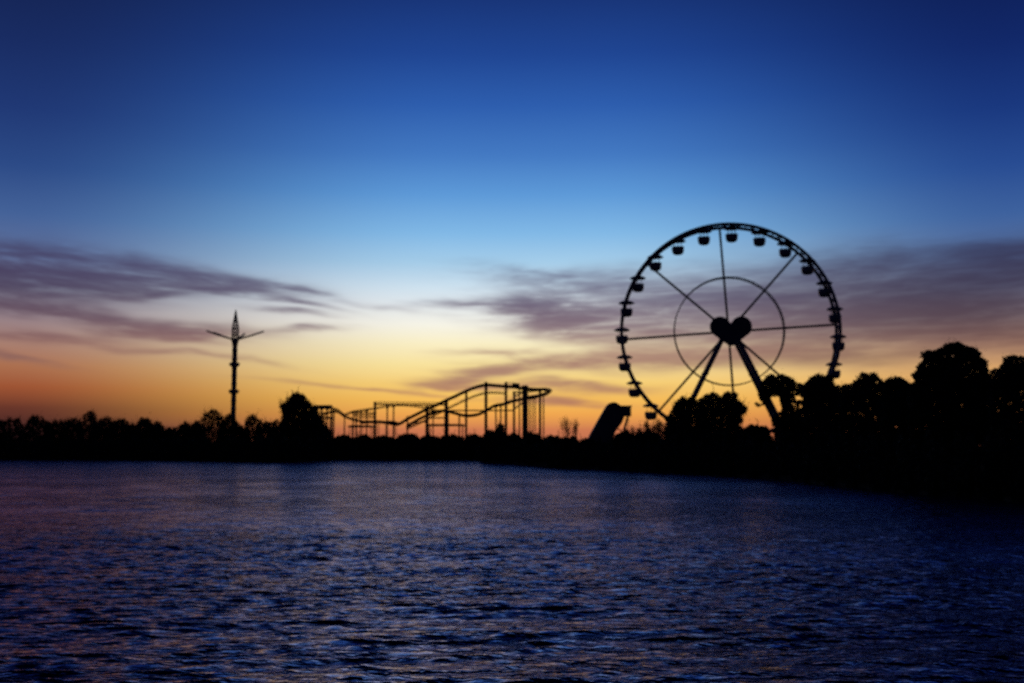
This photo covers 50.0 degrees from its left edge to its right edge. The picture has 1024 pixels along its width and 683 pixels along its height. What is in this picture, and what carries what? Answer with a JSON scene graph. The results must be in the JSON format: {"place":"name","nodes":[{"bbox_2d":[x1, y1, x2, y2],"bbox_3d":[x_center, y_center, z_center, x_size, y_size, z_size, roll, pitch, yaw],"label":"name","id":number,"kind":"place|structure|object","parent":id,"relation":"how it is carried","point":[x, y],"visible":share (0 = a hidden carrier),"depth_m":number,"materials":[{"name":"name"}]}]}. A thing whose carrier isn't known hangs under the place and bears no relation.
{"place":"outdoors","nodes":[
{"label":"outdoors","id":0,"kind":"place"},
{"bbox_2d":[206,309,263,423],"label":"swing tower","id":1,"kind":"structure","parent":0,"point":[234,364],"depth_m":262.33,"materials":[{"name":"metal"}]},
{"bbox_2d":[0,460,1023,682],"bbox_3d":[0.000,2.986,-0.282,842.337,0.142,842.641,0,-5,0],"label":"water","id":2,"kind":"structure","parent":0,"point":[400,571],"depth_m":25.10,"materials":[{"name":"blue liquid"}]},
{"bbox_2d":[0,0,1023,445],"label":"sky","id":3,"kind":"structure","parent":0,"point":[408,200],"materials":[{"name":"blue"}]},
{"bbox_2d":[1,452,1023,501],"bbox_3d":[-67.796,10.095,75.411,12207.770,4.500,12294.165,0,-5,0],"label":"ground","id":4,"kind":"structure","parent":0,"point":[972,493],"depth_m":115.63,"materials":[{"name":"soil"}]},
{"bbox_2d":[0,421,9,446],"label":"tree","id":5,"kind":"object","parent":4,"relation":"on","point":[5,431],"visible":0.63,"depth_m":233.72,"materials":[{"name":"black plant"}]},
{"bbox_2d":[0,415,30,444],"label":"tree","id":6,"kind":"object","parent":4,"relation":"on","point":[16,422],"visible":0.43,"depth_m":243.38,"materials":[{"name":"black plant"}]},
{"bbox_2d":[18,413,54,444],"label":"tree","id":7,"kind":"object","parent":4,"relation":"on","point":[31,433],"visible":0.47,"depth_m":238.84,"materials":[{"name":"black plant"}]},
{"bbox_2d":[40,415,71,442],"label":"tree","id":8,"kind":"object","parent":4,"relation":"on","point":[50,430],"visible":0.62,"depth_m":233.97,"materials":[{"name":"black plant"}]},
{"bbox_2d":[56,414,86,441],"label":"tree","id":9,"kind":"object","parent":4,"relation":"on","point":[73,423],"visible":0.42,"depth_m":243.64,"materials":[{"name":"black plant"}]},
{"bbox_2d":[74,408,100,441],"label":"tree","id":10,"kind":"object","parent":4,"relation":"on","point":[91,417],"visible":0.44,"depth_m":239.19,"materials":[{"name":"black plant"}]},
{"bbox_2d":[88,415,119,447],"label":"tree","id":11,"kind":"object","parent":4,"relation":"on","point":[99,430],"visible":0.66,"depth_m":234.15,"materials":[{"name":"black plant"}]},
{"bbox_2d":[111,417,129,439],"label":"tree","id":12,"kind":"object","parent":4,"relation":"on","point":[121,423],"visible":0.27,"depth_m":244.12,"materials":[{"name":"black plant"}]},
{"bbox_2d":[121,419,138,442],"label":"tree","id":13,"kind":"object","parent":4,"relation":"on","point":[128,433],"visible":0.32,"depth_m":238.99,"materials":[{"name":"black plant"}]},
{"bbox_2d":[131,412,162,443],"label":"tree","id":14,"kind":"object","parent":4,"relation":"on","point":[145,426],"visible":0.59,"depth_m":234.12,"materials":[{"name":"black plant"}]},
{"bbox_2d":[151,418,165,442],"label":"tree","id":15,"kind":"object","parent":4,"relation":"on","point":[158,424],"visible":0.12,"depth_m":244.14,"materials":[{"name":"black plant"}]},
{"bbox_2d":[156,425,176,444],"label":"tree","id":16,"kind":"object","parent":4,"relation":"on","point":[167,432],"visible":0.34,"depth_m":239.23,"materials":[{"name":"black plant"}]},
{"bbox_2d":[171,419,198,444],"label":"tree","id":17,"kind":"object","parent":4,"relation":"on","point":[184,432],"visible":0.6,"depth_m":234.08,"materials":[{"name":"black plant"}]},
{"bbox_2d":[190,416,202,438],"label":"tree","id":18,"kind":"object","parent":4,"relation":"on","point":[197,424],"visible":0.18,"depth_m":244.43,"materials":[{"name":"black plant"}]},
{"bbox_2d":[197,405,223,447],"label":"tree","id":19,"kind":"object","parent":4,"relation":"on","point":[207,429],"visible":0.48,"depth_m":239.14,"materials":[{"name":"black plant"}]},
{"bbox_2d":[212,413,240,444],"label":"tree","id":20,"kind":"object","parent":4,"relation":"on","point":[223,432],"visible":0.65,"depth_m":234.14,"materials":[{"name":"black plant"}]},
{"bbox_2d":[0,434,477,462],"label":"undergrowth","id":21,"kind":"object","parent":4,"relation":"on","point":[264,450],"visible":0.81,"depth_m":215.91,"materials":[{"name":"black plant"}]},
{"bbox_2d":[236,425,252,441],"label":"tree","id":22,"kind":"object","parent":4,"relation":"on","point":[243,432],"visible":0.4,"depth_m":236.32,"materials":[{"name":"black plant"}]},
{"bbox_2d":[244,412,262,441],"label":"tree","id":23,"kind":"object","parent":4,"relation":"on","point":[251,420],"visible":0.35,"depth_m":239.52,"materials":[{"name":"black plant"}]},
{"bbox_2d":[252,416,278,441],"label":"tree","id":24,"kind":"object","parent":4,"relation":"on","point":[264,427],"visible":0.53,"depth_m":236.17,"materials":[{"name":"black plant"}]},
{"bbox_2d":[266,419,279,441],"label":"tree","id":25,"kind":"object","parent":4,"relation":"on","point":[274,424],"visible":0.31,"depth_m":239.32,"materials":[{"name":"black plant"}]},
{"bbox_2d":[276,387,335,454],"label":"dense tree","id":26,"kind":"object","parent":4,"relation":"on","point":[306,422],"visible":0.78,"depth_m":223.01,"materials":[{"name":"black plant"}]},
{"bbox_2d":[332,432,358,454],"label":"bush","id":27,"kind":"object","parent":4,"relation":"on","point":[343,440],"visible":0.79,"depth_m":225.42,"materials":[{"name":"black plant"}]},
{"bbox_2d":[353,430,374,455],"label":"bush","id":28,"kind":"object","parent":4,"relation":"on","point":[364,441],"visible":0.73,"depth_m":227.52,"materials":[{"name":"black plant"}]},
{"bbox_2d":[366,430,401,459],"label":"bush","id":29,"kind":"object","parent":4,"relation":"on","point":[383,444],"visible":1,"depth_m":225.22,"materials":[{"name":"black plant"}]},
{"bbox_2d":[392,430,420,457],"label":"bush","id":30,"kind":"object","parent":4,"relation":"on","point":[407,445],"visible":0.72,"depth_m":227.24,"materials":[{"name":"black plant"}]},
{"bbox_2d":[412,430,447,459],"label":"bush","id":31,"kind":"object","parent":4,"relation":"on","point":[429,444],"visible":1,"depth_m":225.21,"materials":[{"name":"black plant"}]},
{"bbox_2d":[315,382,551,454],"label":"roller coaster","id":32,"kind":"object","parent":4,"relation":"on","point":[524,392],"visible":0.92,"depth_m":242.20,"materials":[{"name":"metal"}]},
{"bbox_2d":[439,430,464,455],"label":"bush","id":33,"kind":"object","parent":4,"relation":"on","point":[451,442],"visible":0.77,"depth_m":227.20,"materials":[{"name":"black plant"}]},
{"bbox_2d":[458,431,482,457],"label":"bush","id":34,"kind":"object","parent":4,"relation":"on","point":[467,445],"visible":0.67,"depth_m":225.27,"materials":[{"name":"black plant"}]},
{"bbox_2d":[479,426,493,460],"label":"shore bush","id":35,"kind":"object","parent":4,"relation":"on","point":[485,445],"visible":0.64,"depth_m":190.21,"materials":[{"name":"black plant"}]},
{"bbox_2d":[490,417,505,459],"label":"shore bush","id":36,"kind":"object","parent":4,"relation":"on","point":[499,432],"visible":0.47,"depth_m":186.48,"materials":[{"name":"black plant"}]},
{"bbox_2d":[498,429,520,454],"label":"shore bush","id":37,"kind":"object","parent":4,"relation":"on","point":[509,438],"visible":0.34,"depth_m":182.09,"materials":[{"name":"black plant"}]},
{"bbox_2d":[518,430,542,456],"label":"shore bush","id":38,"kind":"object","parent":4,"relation":"on","point":[530,437],"visible":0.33,"depth_m":177.88,"materials":[{"name":"black plant"}]},
{"bbox_2d":[539,429,562,456],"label":"shore bush","id":39,"kind":"object","parent":4,"relation":"on","point":[556,439],"visible":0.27,"depth_m":174.19,"materials":[{"name":"black plant"}]},
{"bbox_2d":[558,417,571,436],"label":"bare tree","id":40,"kind":"object","parent":4,"relation":"on","point":[566,426],"visible":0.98,"depth_m":231.10,"materials":[{"name":"black plant"}]},
{"bbox_2d":[555,429,579,459],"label":"shore bush","id":41,"kind":"object","parent":4,"relation":"on","point":[564,444],"visible":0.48,"depth_m":146.26,"materials":[{"name":"black plant"}]},
{"bbox_2d":[572,417,578,435],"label":"bare tree","id":42,"kind":"object","parent":4,"relation":"on","point":[574,426],"visible":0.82,"depth_m":225.33,"materials":[{"name":"black plant"}]},
{"bbox_2d":[573,433,599,461],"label":"shore bush","id":43,"kind":"object","parent":4,"relation":"on","point":[591,442],"visible":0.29,"depth_m":143.25,"materials":[{"name":"black plant"}]},
{"bbox_2d":[587,402,631,444],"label":"slide tower","id":44,"kind":"structure","parent":4,"relation":"on","point":[612,415],"depth_m":163.33,"materials":[{"name":"paint"}]},
{"bbox_2d":[609,418,634,451],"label":"shore bush","id":45,"kind":"object","parent":4,"relation":"on","point":[617,439],"visible":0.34,"depth_m":140.48,"materials":[{"name":"black plant"}]},
{"bbox_2d":[629,424,635,434],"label":"bare shrub","id":46,"kind":"object","parent":4,"relation":"on","point":[632,432],"visible":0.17,"depth_m":157.17,"materials":[{"name":"black plant"}]},
{"bbox_2d":[635,420,647,434],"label":"bare shrub","id":47,"kind":"object","parent":4,"relation":"on","point":[639,429],"visible":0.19,"depth_m":154.42,"materials":[{"name":"black plant"}]},
{"bbox_2d":[626,428,661,458],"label":"shore bush","id":48,"kind":"object","parent":4,"relation":"on","point":[645,437],"visible":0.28,"depth_m":139.73,"materials":[{"name":"black plant"}]},
{"bbox_2d":[643,416,655,431],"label":"bare shrub","id":49,"kind":"object","parent":4,"relation":"on","point":[647,426],"visible":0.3,"depth_m":151.37,"materials":[{"name":"black plant"}]},
{"bbox_2d":[649,416,664,437],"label":"bare shrub","id":50,"kind":"object","parent":4,"relation":"on","point":[657,428],"visible":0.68,"depth_m":148.33,"materials":[{"name":"black plant"}]},
{"bbox_2d":[659,421,666,440],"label":"bare shrub","id":51,"kind":"object","parent":4,"relation":"on","point":[662,433],"visible":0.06,"depth_m":145.51,"materials":[{"name":"black plant"}]},
{"bbox_2d":[660,382,748,444],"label":"round tree","id":52,"kind":"object","parent":4,"relation":"on","point":[724,412],"visible":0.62,"depth_m":140.15,"materials":[{"name":"black plant"}]},
{"bbox_2d":[614,222,845,432],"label":"ferris wheel","id":53,"kind":"object","parent":4,"relation":"on","point":[736,331],"visible":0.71,"depth_m":205.01,"materials":[{"name":"paint"}]},
{"bbox_2d":[477,429,1023,501],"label":"undergrowth","id":54,"kind":"object","parent":4,"relation":"on","point":[873,463],"visible":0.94,"depth_m":87.29,"materials":[{"name":"black plant"}]},
{"bbox_2d":[733,418,773,457],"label":"shore bush","id":55,"kind":"object","parent":4,"relation":"on","point":[760,434],"visible":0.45,"depth_m":128.16,"materials":[{"name":"black plant"}]},
{"bbox_2d":[754,369,802,440],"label":"gap tree","id":56,"kind":"object","parent":4,"relation":"on","point":[786,389],"visible":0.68,"depth_m":120.60,"materials":[{"name":"black plant"}]},
{"bbox_2d":[800,371,841,440],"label":"dark pine","id":57,"kind":"object","parent":4,"relation":"on","point":[818,404],"visible":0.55,"depth_m":112.73,"materials":[{"name":"black plant"}]},
{"bbox_2d":[833,371,884,445],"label":"dark pine","id":58,"kind":"object","parent":4,"relation":"on","point":[859,400],"visible":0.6,"depth_m":99.76,"materials":[{"name":"black plant"}]},
{"bbox_2d":[876,376,913,443],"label":"dark pine","id":59,"kind":"object","parent":4,"relation":"on","point":[894,406],"visible":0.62,"depth_m":91.16,"materials":[{"name":"black plant"}]},
{"bbox_2d":[903,338,991,448],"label":"tall pine","id":60,"kind":"object","parent":4,"relation":"on","point":[947,392],"visible":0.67,"depth_m":79.07,"materials":[{"name":"black plant"}]},
{"bbox_2d":[981,353,1023,443],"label":"edge tree","id":61,"kind":"object","parent":4,"relation":"on","point":[1005,406],"visible":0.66,"depth_m":71.21,"materials":[{"name":"black plant"}]}
]}

